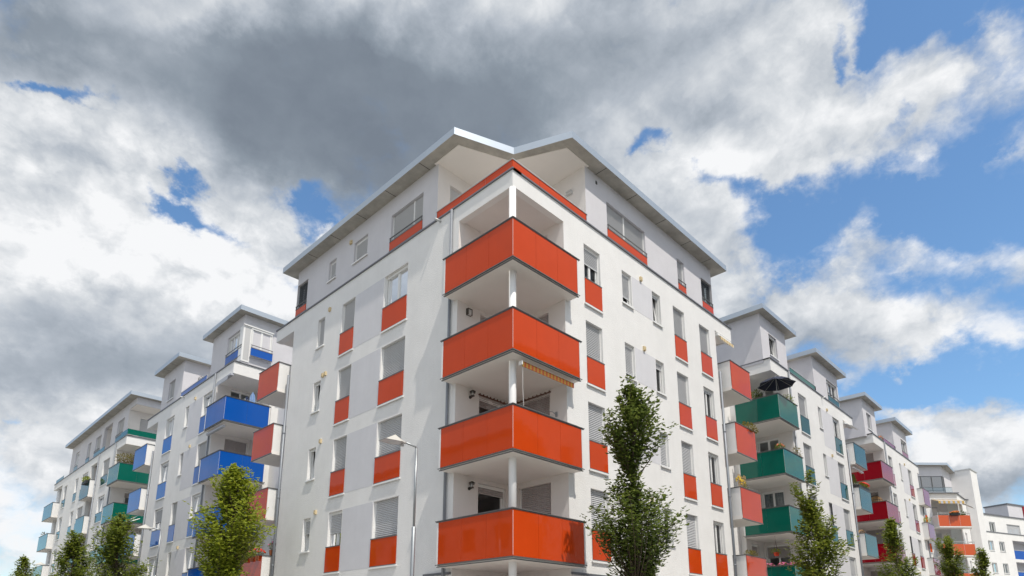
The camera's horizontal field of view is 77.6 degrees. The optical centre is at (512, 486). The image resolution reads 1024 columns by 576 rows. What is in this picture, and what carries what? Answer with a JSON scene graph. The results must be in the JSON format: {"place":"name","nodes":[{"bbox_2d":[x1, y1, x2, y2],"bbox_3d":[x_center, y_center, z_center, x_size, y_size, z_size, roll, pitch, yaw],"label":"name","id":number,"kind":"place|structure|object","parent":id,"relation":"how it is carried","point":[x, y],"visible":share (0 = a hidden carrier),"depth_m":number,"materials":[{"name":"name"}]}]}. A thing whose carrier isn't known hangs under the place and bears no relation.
{"place":"outdoors","nodes":[
{"label":"outdoors","id":0,"kind":"place"},
{"bbox_2d":[0,0,1023,575],"label":"sky","id":1,"kind":"structure","parent":0,"point":[854,169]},
{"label":"pavement","id":2,"kind":"structure","parent":0,"visible":0},
{"bbox_2d":[9,554,39,575],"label":"tree","id":3,"kind":"object","parent":2,"relation":"on","point":[25,564],"visible":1,"depth_m":51.26,"materials":[{"name":"green plant"}]},
{"bbox_2d":[48,530,100,575],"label":"tree","id":4,"kind":"object","parent":2,"relation":"on","point":[72,549],"visible":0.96,"depth_m":39.99,"materials":[{"name":"green plant"}]},
{"bbox_2d":[32,390,161,575],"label":"apartment building","id":5,"kind":"structure","parent":2,"relation":"on","point":[106,437],"depth_m":48.82,"materials":[{"name":"white paint"}]},
{"bbox_2d":[55,518,61,540],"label":"window","id":6,"kind":"structure","parent":5,"relation":"in","point":[57,533],"depth_m":56.22,"materials":[{"name":"white"}]},
{"bbox_2d":[60,487,66,508],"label":"window","id":7,"kind":"structure","parent":5,"relation":"in","point":[63,501],"depth_m":56.84,"materials":[{"name":"white"}]},
{"bbox_2d":[81,476,90,484],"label":"flower box","id":8,"kind":"object","parent":5,"relation":"attached to","point":[85,480],"visible":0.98,"depth_m":49.53,"materials":[{"name":"black plastic"}]},
{"bbox_2d":[89,534,97,559],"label":"window","id":9,"kind":"structure","parent":5,"relation":"in","point":[95,540],"depth_m":47.17,"materials":[{"name":"white"}]},
{"bbox_2d":[93,436,101,456],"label":"attic window","id":10,"kind":"structure","parent":5,"relation":"in","point":[99,440],"depth_m":52.68,"materials":[{"name":"white"}]},
{"bbox_2d":[94,495,104,523],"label":"window","id":11,"kind":"structure","parent":5,"relation":"in","point":[98,515],"depth_m":47.60,"materials":[{"name":"teal"}]},
{"bbox_2d":[99,459,109,486],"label":"window","id":12,"kind":"structure","parent":5,"relation":"in","point":[103,480],"depth_m":48.16,"materials":[{"name":"white"}]},
{"bbox_2d":[115,419,124,441],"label":"attic window","id":13,"kind":"structure","parent":5,"relation":"in","point":[121,425],"depth_m":48.48,"materials":[{"name":"white"}]},
{"bbox_2d":[114,453,134,463],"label":"potted shrub","id":14,"kind":"object","parent":5,"relation":"on","point":[127,458],"visible":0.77,"depth_m":45.16,"materials":[{"name":"green plant"}]},
{"bbox_2d":[138,419,156,439],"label":"terrace door","id":15,"kind":"structure","parent":5,"relation":"in","point":[143,423],"depth_m":47.93,"materials":[{"name":"white"}]},
{"bbox_2d":[79,512,161,575],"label":"tree","id":16,"kind":"object","parent":2,"relation":"on","point":[115,542],"visible":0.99,"depth_m":33.08,"materials":[{"name":"green plant"}]},
{"bbox_2d":[135,524,161,575],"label":"street lamp","id":17,"kind":"object","parent":2,"relation":"on","point":[145,526],"visible":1,"depth_m":30.31,"materials":[{"name":"metal"}]},
{"bbox_2d":[122,304,292,575],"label":"apartment building","id":18,"kind":"structure","parent":2,"relation":"on","point":[207,424],"depth_m":35.02,"materials":[{"name":"white paint"}]},
{"bbox_2d":[148,556,156,575],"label":"window","id":19,"kind":"structure","parent":18,"relation":"in","point":[152,560],"depth_m":37.27,"materials":[{"name":"white"}]},
{"bbox_2d":[149,508,162,548],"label":"window","id":20,"kind":"structure","parent":18,"relation":"in","point":[155,534],"depth_m":37.56,"materials":[{"name":"blue glass"}]},
{"bbox_2d":[155,462,168,500],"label":"window","id":21,"kind":"structure","parent":18,"relation":"in","point":[161,487],"depth_m":38.24,"materials":[{"name":"blue"}]},
{"bbox_2d":[161,416,174,455],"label":"window","id":22,"kind":"structure","parent":18,"relation":"in","point":[166,448],"depth_m":38.88,"materials":[{"name":"blue"}]},
{"bbox_2d":[166,382,174,401],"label":"attic window","id":23,"kind":"structure","parent":18,"relation":"in","point":[172,384],"depth_m":40.05,"materials":[{"name":"white"}]},
{"bbox_2d":[166,503,176,543],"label":"window","id":24,"kind":"structure","parent":18,"relation":"in","point":[171,527],"depth_m":35.70,"materials":[{"name":"blue"}]},
{"bbox_2d":[182,547,194,575],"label":"window","id":25,"kind":"structure","parent":18,"relation":"in","point":[189,562],"depth_m":33.31,"materials":[{"name":"white"}]},
{"bbox_2d":[185,493,200,538],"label":"window","id":26,"kind":"structure","parent":18,"relation":"in","point":[196,501],"depth_m":33.77,"materials":[{"name":"blue"}]},
{"bbox_2d":[191,442,206,485],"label":"window","id":27,"kind":"structure","parent":18,"relation":"in","point":[202,448],"depth_m":34.37,"materials":[{"name":"blue"}]},
{"bbox_2d":[197,392,211,435],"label":"window","id":28,"kind":"structure","parent":18,"relation":"in","point":[208,398],"depth_m":35.04,"materials":[{"name":"blue"}]},
{"bbox_2d":[225,332,241,365],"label":"attic window","id":29,"kind":"structure","parent":18,"relation":"in","point":[233,348],"depth_m":34.61,"materials":[{"name":"blue"}]},
{"bbox_2d":[224,440,246,458],"bbox_3d":[-15.081,-1.193,34.391,0.120,2.535,1.230,-12,-18,43],"label":"balcony door","id":30,"kind":"structure","parent":18,"relation":"in","point":[240,447],"depth_m":34.59,"materials":[{"name":"white"}]},
{"bbox_2d":[230,389,250,399],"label":"balcony door","id":31,"kind":"structure","parent":18,"relation":"in","point":[240,393],"depth_m":35.26,"materials":[{"name":"white"}]},
{"bbox_2d":[245,392,264,408],"bbox_3d":[-13.697,-4.003,33.690,0.387,2.019,1.100,-12,-18,43],"label":"laundry","id":32,"kind":"object","parent":18,"relation":"on","point":[252,397],"visible":0.38,"depth_m":33.69,"materials":[{"name":"blue fabric"}]},
{"bbox_2d":[237,323,273,362],"bbox_3d":[-13.791,-7.450,34.238,0.500,2.080,1.650,-12,-18,43],"label":"corner window frame","id":33,"kind":"structure","parent":18,"relation":"in","point":[242,332],"depth_m":33.72,"materials":[{"name":"white plastic"}]},
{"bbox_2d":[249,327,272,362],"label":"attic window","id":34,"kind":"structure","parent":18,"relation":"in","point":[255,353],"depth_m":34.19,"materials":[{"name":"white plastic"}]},
{"bbox_2d":[182,462,276,575],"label":"tree","id":35,"kind":"object","parent":2,"relation":"on","point":[226,551],"visible":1,"depth_m":23.13,"materials":[{"name":"green plant"}]},
{"bbox_2d":[379,434,417,575],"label":"street lamp","id":36,"kind":"object","parent":2,"relation":"on","point":[395,439],"visible":1,"depth_m":16.59,"materials":[{"name":"metal"}]},
{"bbox_2d":[240,127,767,575],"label":"apartment building","id":37,"kind":"structure","parent":2,"relation":"on","point":[482,324],"depth_m":22.20,"materials":[{"name":"white paint"}]},
{"bbox_2d":[253,548,265,560],"bbox_3d":[-10.532,2.805,26.361,0.645,0.555,0.619,9,-16,-32],"label":"flower pot","id":38,"kind":"object","parent":37,"relation":"on","point":[257,557],"visible":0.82,"depth_m":26.26,"materials":[{"name":"ceramic"}]},
{"bbox_2d":[295,282,307,316],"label":"attic window","id":39,"kind":"structure","parent":37,"relation":"in","point":[302,308],"depth_m":28.61,"materials":[{"name":"red"}]},
{"bbox_2d":[299,518,310,553],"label":"window","id":40,"kind":"structure","parent":37,"relation":"in","point":[307,524],"depth_m":24.92,"materials":[{"name":"white"}]},
{"bbox_2d":[304,448,315,482],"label":"window","id":41,"kind":"structure","parent":37,"relation":"in","point":[311,476],"depth_m":25.61,"materials":[{"name":"white"}]},
{"bbox_2d":[309,382,320,414],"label":"window","id":42,"kind":"structure","parent":37,"relation":"in","point":[316,408],"depth_m":26.26,"materials":[{"name":"white"}]},
{"bbox_2d":[314,320,324,350],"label":"window","id":43,"kind":"structure","parent":37,"relation":"in","point":[322,324],"depth_m":26.82,"materials":[{"name":"white"}]},
{"bbox_2d":[326,261,335,283],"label":"attic window","id":44,"kind":"structure","parent":37,"relation":"in","point":[333,266],"depth_m":27.01,"materials":[{"name":"white"}]},
{"bbox_2d":[322,511,341,574],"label":"window","id":45,"kind":"structure","parent":37,"relation":"in","point":[332,553],"depth_m":23.26,"materials":[{"name":"orange"}]},
{"bbox_2d":[328,437,346,498],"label":"window","id":46,"kind":"structure","parent":37,"relation":"in","point":[337,476],"depth_m":23.89,"materials":[{"name":"red"}]},
{"bbox_2d":[333,367,350,425],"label":"window","id":47,"kind":"structure","parent":37,"relation":"in","point":[341,405],"depth_m":24.54,"materials":[{"name":"red"}]},
{"bbox_2d":[337,300,354,357],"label":"window","id":48,"kind":"structure","parent":37,"relation":"in","point":[346,337],"depth_m":25.18,"materials":[{"name":"red"}]},
{"bbox_2d":[351,236,367,265],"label":"attic window","id":49,"kind":"structure","parent":37,"relation":"in","point":[361,249],"depth_m":25.55,"materials":[{"name":"white"}]},
{"bbox_2d":[368,497,398,569],"bbox_3d":[-4.176,1.560,21.083,1.550,2.310,0.272,-12,-18,43],"label":"window","id":50,"kind":"structure","parent":37,"relation":"in","point":[383,546],"depth_m":21.08,"materials":[{"name":"white"}]},
{"bbox_2d":[372,416,401,485],"bbox_3d":[-4.176,-1.215,21.731,1.550,2.310,0.272,-12,-18,43],"label":"window","id":51,"kind":"structure","parent":37,"relation":"in","point":[387,464],"depth_m":21.72,"materials":[{"name":"white"}]},
{"bbox_2d":[376,339,404,407],"bbox_3d":[-4.176,-3.991,22.379,1.550,2.310,0.272,-12,-18,43],"label":"window","id":52,"kind":"structure","parent":37,"relation":"in","point":[390,388],"depth_m":22.37,"materials":[{"name":"white"}]},
{"bbox_2d":[380,265,407,333],"bbox_3d":[-4.176,-6.766,23.027,1.550,2.310,0.272,-12,-18,43],"label":"window","id":53,"kind":"structure","parent":37,"relation":"in","point":[394,312],"depth_m":23.07,"materials":[{"name":"red"}]},
{"bbox_2d":[389,196,422,251],"bbox_3d":[-3.818,-9.623,23.347,1.985,1.560,0.260,-12,-18,43],"label":"attic window","id":54,"kind":"structure","parent":37,"relation":"in","point":[403,227],"depth_m":23.37,"materials":[{"name":"white"}]},
{"bbox_2d":[450,188,459,201],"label":"terrace door","id":55,"kind":"structure","parent":37,"relation":"in","point":[453,194],"depth_m":22.86,"materials":[{"name":"white"}]},
{"bbox_2d":[479,398,501,409],"bbox_3d":[-0.734,-1.512,20.570,0.120,2.560,1.220,-12,-18,43],"label":"balcony door","id":56,"kind":"structure","parent":37,"relation":"in","point":[490,406],"depth_m":20.70,"materials":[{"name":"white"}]},
{"bbox_2d":[478,484,503,508],"bbox_3d":[-0.734,1.263,19.922,0.120,2.560,1.220,-12,-18,43],"label":"balcony door","id":57,"kind":"structure","parent":37,"relation":"in","point":[488,489],"depth_m":20.26,"materials":[{"name":"white"}]},
{"bbox_2d":[521,484,550,513],"bbox_3d":[0.796,1.241,19.748,1.360,2.535,0.120,-12,-18,43],"label":"balcony door","id":58,"kind":"structure","parent":37,"relation":"in","point":[539,499],"depth_m":19.90,"materials":[{"name":"white"}]},
{"bbox_2d":[525,397,549,415],"bbox_3d":[0.796,-1.535,20.396,1.360,2.535,0.120,-12,-18,43],"label":"balcony door","id":59,"kind":"structure","parent":37,"relation":"in","point":[537,404],"depth_m":20.43,"materials":[{"name":"white glass"}]},
{"bbox_2d":[584,247,603,313],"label":"window","id":60,"kind":"structure","parent":37,"relation":"in","point":[593,292],"depth_m":21.77,"materials":[{"name":"red"}]},
{"bbox_2d":[586,323,606,392],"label":"window","id":61,"kind":"structure","parent":37,"relation":"in","point":[595,368],"depth_m":21.12,"materials":[{"name":"red"}]},
{"bbox_2d":[588,404,609,475],"bbox_3d":[2.691,-1.510,20.470,0.272,2.310,1.030,-12,-18,43],"label":"window","id":62,"kind":"structure","parent":37,"relation":"in","point":[598,457],"depth_m":20.46,"materials":[{"name":"white"}]},
{"bbox_2d":[591,490,612,564],"bbox_3d":[2.691,1.266,19.822,0.272,2.310,1.030,-12,-18,43],"label":"window","id":63,"kind":"structure","parent":37,"relation":"in","point":[597,558],"depth_m":19.75,"materials":[{"name":"orange"}]},
{"bbox_2d":[606,205,647,265],"bbox_3d":[4.265,-9.440,23.998,0.260,1.500,2.605,-12,-18,43],"label":"attic window","id":64,"kind":"structure","parent":37,"relation":"in","point":[633,242],"depth_m":23.96,"materials":[{"name":"white"}]},
{"bbox_2d":[622,273,634,309],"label":"window","id":65,"kind":"structure","parent":37,"relation":"in","point":[625,279],"depth_m":23.45,"materials":[{"name":"white"}]},
{"bbox_2d":[625,344,637,381],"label":"window","id":66,"kind":"structure","parent":37,"relation":"in","point":[628,350],"depth_m":22.80,"materials":[{"name":"white"}]},
{"bbox_2d":[652,294,663,327],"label":"window","id":67,"kind":"structure","parent":37,"relation":"in","point":[656,317],"depth_m":24.97,"materials":[{"name":"white"}]},
{"bbox_2d":[656,362,667,396],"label":"window","id":68,"kind":"structure","parent":37,"relation":"in","point":[658,366],"depth_m":24.29,"materials":[{"name":"white"}]},
{"bbox_2d":[660,434,671,469],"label":"window","id":69,"kind":"structure","parent":37,"relation":"in","point":[663,451],"depth_m":23.54,"materials":[{"name":"white"}]},
{"bbox_2d":[673,309,688,364],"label":"window","id":70,"kind":"structure","parent":37,"relation":"in","point":[680,344],"depth_m":25.83,"materials":[{"name":"red"}]},
{"bbox_2d":[677,262,686,294],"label":"attic window","id":71,"kind":"structure","parent":37,"relation":"in","point":[681,287],"depth_m":26.82,"materials":[{"name":"white"}]},
{"bbox_2d":[677,374,693,431],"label":"window","id":72,"kind":"structure","parent":37,"relation":"in","point":[685,410],"depth_m":25.19,"materials":[{"name":"red"}]},
{"bbox_2d":[681,442,698,501],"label":"window","id":73,"kind":"structure","parent":37,"relation":"in","point":[690,488],"depth_m":24.54,"materials":[{"name":"orange"}]},
{"bbox_2d":[686,515,703,575],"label":"window","id":74,"kind":"structure","parent":37,"relation":"in","point":[695,563],"depth_m":23.89,"materials":[{"name":"orange"}]},
{"bbox_2d":[699,327,714,379],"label":"window","id":75,"kind":"structure","parent":37,"relation":"in","point":[707,369],"depth_m":27.34,"materials":[{"name":"red"}]},
{"bbox_2d":[701,280,713,314],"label":"attic window","id":76,"kind":"structure","parent":37,"relation":"in","point":[708,307],"depth_m":28.34,"materials":[{"name":"red"}]},
{"bbox_2d":[703,388,718,442],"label":"window","id":77,"kind":"structure","parent":37,"relation":"in","point":[711,423],"depth_m":26.69,"materials":[{"name":"red"}]},
{"bbox_2d":[708,453,724,509],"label":"window","id":78,"kind":"structure","parent":37,"relation":"in","point":[716,489],"depth_m":26.05,"materials":[{"name":"orange"}]},
{"bbox_2d":[713,521,728,575],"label":"window","id":79,"kind":"structure","parent":37,"relation":"in","point":[721,559],"depth_m":25.44,"materials":[{"name":"orange"}]},
{"bbox_2d":[735,474,748,488],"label":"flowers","id":80,"kind":"object","parent":37,"relation":"attached to","point":[743,478],"visible":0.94,"depth_m":27.00,"materials":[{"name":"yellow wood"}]},
{"bbox_2d":[742,421,758,433],"bbox_3d":[10.613,-2.622,28.429,0.555,0.501,1.467,-12,-18,43],"label":"balcony plant","id":81,"kind":"object","parent":37,"relation":"on","point":[752,427],"visible":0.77,"depth_m":28.33,"materials":[{"name":"green plant"}]},
{"bbox_2d":[579,375,689,575],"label":"tree","id":82,"kind":"object","parent":2,"relation":"on","point":[637,551],"visible":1,"depth_m":16.61,"materials":[{"name":"green plant"}]},
{"bbox_2d":[716,303,878,575],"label":"apartment building","id":83,"kind":"structure","parent":2,"relation":"on","point":[813,422],"depth_m":34.35,"materials":[{"name":"white paint"}]},
{"bbox_2d":[751,389,762,417],"bbox_3d":[12.650,-4.125,32.823,0.748,1.851,0.666,-12,-18,43],"label":"potted shrub","id":84,"kind":"object","parent":83,"relation":"on","point":[757,392],"visible":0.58,"depth_m":32.90,"materials":[{"name":"green plant"}]},
{"bbox_2d":[757,438,778,451],"bbox_3d":[13.847,-1.267,34.086,1.230,2.530,0.120,-12,-18,43],"label":"balcony door","id":85,"kind":"structure","parent":83,"relation":"in","point":[758,443],"depth_m":34.32,"materials":[{"name":"white"}]},
{"bbox_2d":[762,490,785,507],"bbox_3d":[13.902,1.521,33.492,1.230,2.530,0.275,-12,-18,43],"label":"balcony door","id":86,"kind":"structure","parent":83,"relation":"in","point":[774,498],"depth_m":33.73,"materials":[{"name":"white"}]},
{"bbox_2d":[768,335,779,360],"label":"attic window","id":87,"kind":"structure","parent":83,"relation":"in","point":[773,354],"depth_m":34.72,"materials":[{"name":"white plastic"}]},
{"bbox_2d":[758,376,795,392],"bbox_3d":[13.465,-4.622,32.318,1.745,2.100,1.745,-2,-13,8],"label":"parasol","id":88,"kind":"object","parent":83,"relation":"on","point":[776,383],"visible":0.77,"depth_m":32.80,"materials":[{"name":"black fabric"}]},
{"bbox_2d":[767,544,790,565],"bbox_3d":[13.847,4.283,32.790,1.230,2.530,0.120,-12,-18,43],"label":"balcony door","id":89,"kind":"structure","parent":83,"relation":"in","point":[769,553],"depth_m":32.95,"materials":[{"name":"white"}]},
{"bbox_2d":[798,394,811,436],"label":"window","id":90,"kind":"structure","parent":83,"relation":"in","point":[805,425],"depth_m":35.22,"materials":[{"name":"white"}]},
{"bbox_2d":[803,444,816,486],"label":"window","id":91,"kind":"structure","parent":83,"relation":"in","point":[808,464],"depth_m":34.67,"materials":[{"name":"white"}]},
{"bbox_2d":[826,381,839,407],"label":"attic window","id":92,"kind":"structure","parent":83,"relation":"in","point":[830,398],"depth_m":39.80,"materials":[{"name":"white"}]},
{"bbox_2d":[829,504,838,541],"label":"window","id":93,"kind":"structure","parent":83,"relation":"in","point":[830,505],"depth_m":36.02,"materials":[{"name":"teal"}]},
{"bbox_2d":[832,418,844,456],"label":"window","id":94,"kind":"structure","parent":83,"relation":"in","point":[839,448],"depth_m":39.02,"materials":[{"name":"white"}]},
{"bbox_2d":[838,464,849,501],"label":"window","id":95,"kind":"structure","parent":83,"relation":"in","point":[844,488],"depth_m":38.41,"materials":[{"name":"white"}]},
{"bbox_2d":[843,509,855,548],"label":"window","id":96,"kind":"structure","parent":83,"relation":"in","point":[849,534],"depth_m":37.82,"materials":[{"name":"white"}]},
{"bbox_2d":[849,557,855,575],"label":"window","id":97,"kind":"structure","parent":83,"relation":"in","point":[852,564],"depth_m":37.39,"materials":[{"name":"white"}]},
{"bbox_2d":[853,482,869,491],"bbox_3d":[21.870,-0.040,39.941,2.520,0.503,0.963,6,-14,-23],"label":"flower box","id":98,"kind":"object","parent":83,"relation":"on","point":[865,485],"visible":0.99,"depth_m":39.78,"materials":[{"name":"black plastic"}]},
{"bbox_2d":[784,469,858,575],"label":"tree","id":99,"kind":"object","parent":2,"relation":"on","point":[822,560],"visible":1,"depth_m":26.08,"materials":[{"name":"green plant"}]},
{"bbox_2d":[839,392,940,575],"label":"apartment building","id":100,"kind":"structure","parent":2,"relation":"on","point":[889,476],"depth_m":46.95,"materials":[{"name":"white paint"}]},
{"bbox_2d":[864,453,873,476],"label":"balcony door","id":101,"kind":"structure","parent":100,"relation":"in","point":[869,457],"depth_m":47.21,"materials":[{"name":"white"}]},
{"bbox_2d":[865,529,884,561],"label":"balcony door","id":102,"kind":"structure","parent":100,"relation":"in","point":[873,532],"depth_m":45.97,"materials":[{"name":"white glass"}]},
{"bbox_2d":[870,569,888,575],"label":"balcony door","id":103,"kind":"structure","parent":100,"relation":"in","point":[871,571],"depth_m":45.68,"materials":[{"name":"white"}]},
{"bbox_2d":[901,441,908,458],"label":"attic window","id":104,"kind":"structure","parent":100,"relation":"in","point":[903,444],"depth_m":51.69,"materials":[{"name":"white"}]},
{"bbox_2d":[908,471,915,498],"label":"window","id":105,"kind":"structure","parent":100,"relation":"in","point":[911,487],"depth_m":51.20,"materials":[{"name":"white"}]},
{"bbox_2d":[913,505,920,533],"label":"window","id":106,"kind":"structure","parent":100,"relation":"in","point":[916,521],"depth_m":50.55,"materials":[{"name":"white"}]},
{"bbox_2d":[918,541,926,569],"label":"window","id":107,"kind":"structure","parent":100,"relation":"in","point":[922,558],"depth_m":49.96,"materials":[{"name":"white"}]},
{"bbox_2d":[874,516,919,575],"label":"tree","id":108,"kind":"object","parent":2,"relation":"on","point":[894,541],"visible":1,"depth_m":34.77,"materials":[{"name":"green plant"}]},
{"bbox_2d":[931,533,967,575],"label":"tree","id":109,"kind":"object","parent":2,"relation":"on","point":[951,566],"visible":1,"depth_m":45.83,"materials":[{"name":"green plant"}]},
{"bbox_2d":[913,462,993,575],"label":"apartment building","id":110,"kind":"structure","parent":2,"relation":"on","point":[947,487],"depth_m":65.67,"materials":[{"name":"white paint"}]},
{"bbox_2d":[966,547,994,575],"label":"tree","id":111,"kind":"object","parent":2,"relation":"on","point":[982,561],"visible":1,"depth_m":55.13,"materials":[{"name":"green plant"}]},
{"bbox_2d":[983,503,1023,575],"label":"apartment building","id":112,"kind":"structure","parent":2,"relation":"on","point":[1004,524],"depth_m":84.65,"materials":[{"name":"white paint"}]},
{"bbox_2d":[1006,524,1019,534],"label":"attic window","id":113,"kind":"structure","parent":112,"relation":"in","point":[1012,529],"depth_m":86.84,"materials":[{"name":"white"}]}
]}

